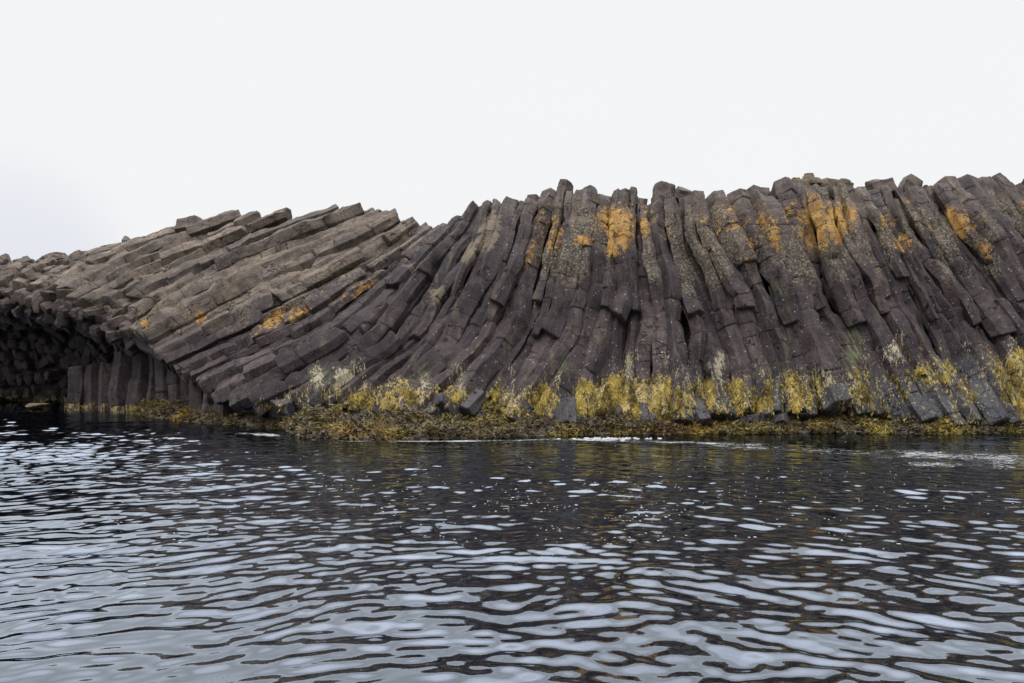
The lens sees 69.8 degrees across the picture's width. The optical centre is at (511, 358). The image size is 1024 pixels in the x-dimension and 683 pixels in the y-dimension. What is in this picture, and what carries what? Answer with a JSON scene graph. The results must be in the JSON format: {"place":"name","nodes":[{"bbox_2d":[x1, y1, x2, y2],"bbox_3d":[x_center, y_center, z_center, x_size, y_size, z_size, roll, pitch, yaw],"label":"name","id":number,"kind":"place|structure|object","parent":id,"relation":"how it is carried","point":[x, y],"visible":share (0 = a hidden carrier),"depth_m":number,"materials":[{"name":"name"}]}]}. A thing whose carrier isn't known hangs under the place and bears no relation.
{"place":"outdoors","nodes":[
{"label":"outdoors","id":0,"kind":"place"},
{"bbox_2d":[0,201,478,419],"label":"basalt ridge","id":1,"kind":"structure","parent":0,"point":[266,314],"depth_m":27.73,"materials":[{"name":"grey stone"}]},
{"bbox_2d":[0,401,1023,682],"bbox_3d":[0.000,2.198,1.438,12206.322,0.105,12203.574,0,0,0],"label":"water","id":2,"kind":"structure","parent":0,"point":[310,579],"depth_m":8.13,"materials":[{"name":"grey liquid"}]},
{"bbox_2d":[25,403,51,408],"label":"cave rock","id":3,"kind":"object","parent":2,"relation":"on","point":[34,405],"visible":1,"depth_m":31.63,"materials":[{"name":"beige stone"}]},
{"bbox_2d":[44,446,1012,589],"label":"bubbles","id":4,"kind":"object","parent":2,"relation":"on","point":[507,508],"visible":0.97,"depth_m":10.66,"materials":[{"name":"liquid"}]},
{"bbox_2d":[557,437,661,440],"bbox_3d":[2.670,2.182,19.939,2.923,0.049,0.672,0,0,0],"label":"wave crest foam","id":5,"kind":"object","parent":2,"relation":"on","point":[607,438],"visible":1,"depth_m":19.96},
{"bbox_2d":[242,433,1023,468],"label":"foam","id":6,"kind":"object","parent":2,"relation":"on","point":[908,453],"visible":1,"depth_m":17.02,"materials":[{"name":"water foam"},{"name":"water"}]},
{"bbox_2d":[0,0,1023,260],"label":"sky","id":7,"kind":"structure","parent":0,"point":[119,119],"materials":[{"name":"white"}]},
{"bbox_2d":[140,401,1009,439],"bbox_3d":[2.816,1.830,23.120,45.202,1.462,9.431,0,0,11],"label":"shore ledge","id":8,"kind":"object","parent":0,"point":[294,431],"visible":0.16,"depth_m":21.48,"materials":[{"name":"stone"}]},
{"bbox_2d":[286,399,297,417],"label":"shore boulder","id":9,"kind":"object","parent":8,"relation":"on","point":[291,407],"visible":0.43,"depth_m":22.25,"materials":[{"name":"grey stone"}]},
{"bbox_2d":[431,392,448,412],"bbox_3d":[-1.961,1.446,22.198,0.606,0.862,0.991,0,0,45],"label":"shore boulder","id":10,"kind":"object","parent":8,"relation":"on","point":[441,399],"visible":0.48,"depth_m":21.86,"materials":[{"name":"grey stone"}]},
{"bbox_2d":[459,386,486,417],"bbox_3d":[-1.202,1.331,22.200,0.541,0.963,1.034,0,0,30],"label":"shore boulder","id":11,"kind":"object","parent":8,"relation":"on","point":[471,405],"visible":1,"depth_m":21.99,"materials":[{"name":"grey stone"}]},
{"bbox_2d":[475,403,491,417],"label":"shore boulder","id":12,"kind":"object","parent":8,"relation":"on","point":[483,412],"visible":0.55,"depth_m":22.07,"materials":[{"name":"grey stone"}]},
{"bbox_2d":[518,400,535,419],"bbox_3d":[0.347,1.532,22.180,0.508,0.932,1.076,0,0,43],"label":"shore boulder","id":13,"kind":"object","parent":8,"relation":"on","point":[529,408],"visible":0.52,"depth_m":22.16,"materials":[{"name":"grey stone"}]},
{"bbox_2d":[554,396,576,424],"bbox_3d":[1.642,1.749,22.206,0.712,1.189,1.324,0,0,8],"label":"shore boulder","id":14,"kind":"object","parent":8,"relation":"on","point":[565,412],"visible":0.65,"depth_m":21.89,"materials":[{"name":"grey stone"}]},
{"bbox_2d":[126,397,1023,439],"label":"brown seaweed","id":15,"kind":"object","parent":8,"relation":"on","point":[460,424],"visible":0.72,"depth_m":21.49,"materials":[{"name":"brown plant"}]},
{"bbox_2d":[616,405,621,413],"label":"shore boulder","id":16,"kind":"object","parent":8,"relation":"on","point":[618,408],"visible":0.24,"depth_m":22.19,"materials":[{"name":"grey stone"}]},
{"bbox_2d":[639,403,655,421],"bbox_3d":[4.013,1.762,22.226,0.645,0.839,0.912,0,0,-20],"label":"shore boulder","id":17,"kind":"object","parent":8,"relation":"on","point":[646,413],"visible":0.49,"depth_m":21.93,"materials":[{"name":"grey stone"}]},
{"bbox_2d":[310,325,1023,403],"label":"bleached wrack","id":18,"kind":"object","parent":8,"relation":"on","point":[627,361],"visible":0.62,"depth_m":22.66,"materials":[{"name":"beige plant"}]},
{"bbox_2d":[694,393,711,426],"bbox_3d":[5.595,1.619,22.154,0.580,1.106,1.201,0,0,-18],"label":"shore boulder","id":19,"kind":"object","parent":8,"relation":"on","point":[703,415],"visible":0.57,"depth_m":21.79,"materials":[{"name":"grey stone"}]},
{"bbox_2d":[739,412,765,422],"bbox_3d":[7.274,1.824,22.211,0.790,0.441,0.471,0,0,22],"label":"shore boulder","id":20,"kind":"object","parent":8,"relation":"on","point":[759,416],"visible":0.57,"depth_m":22.03,"materials":[{"name":"grey stone"}]},
{"bbox_2d":[769,413,789,424],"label":"shore boulder","id":21,"kind":"object","parent":8,"relation":"on","point":[782,418],"visible":0.56,"depth_m":21.95,"materials":[{"name":"grey stone"}]},
{"bbox_2d":[290,173,1023,426],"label":"basalt cliff","id":22,"kind":"structure","parent":0,"point":[785,277],"depth_m":23.78,"materials":[{"name":"grey stone"}]},
{"bbox_2d":[556,179,573,197],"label":"loose block","id":23,"kind":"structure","parent":22,"relation":"on","point":[565,185],"depth_m":26.96,"materials":[{"name":"grey stone"}]},
{"bbox_2d":[271,345,1023,423],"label":"golden wrack","id":24,"kind":"object","parent":22,"relation":"on","point":[540,399],"visible":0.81,"depth_m":22.25,"materials":[{"name":"yellow plant"}]},
{"bbox_2d":[652,181,675,196],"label":"loose block","id":25,"kind":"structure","parent":22,"relation":"on","point":[662,186],"depth_m":26.87,"materials":[{"name":"grey stone"}]},
{"bbox_2d":[674,186,691,203],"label":"loose block","id":26,"kind":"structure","parent":22,"relation":"on","point":[680,192],"depth_m":26.86,"materials":[{"name":"grey stone"}]},
{"bbox_2d":[791,173,853,197],"bbox_3d":[11.194,-6.398,27.342,2.929,0.991,1.153,0,0,0],"label":"crest outcrop","id":27,"kind":"object","parent":22,"relation":"on","point":[808,179],"visible":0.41,"depth_m":27.00,"materials":[{"name":"grey stone"}]},
{"bbox_2d":[865,177,897,193],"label":"loose block","id":28,"kind":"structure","parent":22,"relation":"on","point":[877,184],"depth_m":27.06,"materials":[{"name":"grey stone"}]},
{"bbox_2d":[893,174,922,198],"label":"loose block","id":29,"kind":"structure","parent":22,"relation":"on","point":[907,181],"depth_m":26.91,"materials":[{"name":"grey stone"}]},
{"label":"seabed","id":30,"kind":"structure","parent":0,"visible":0},
{"bbox_2d":[0,286,231,416],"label":"sea cave","id":31,"kind":"structure","parent":30,"relation":"on","point":[74,355],"depth_m":30.71}
]}

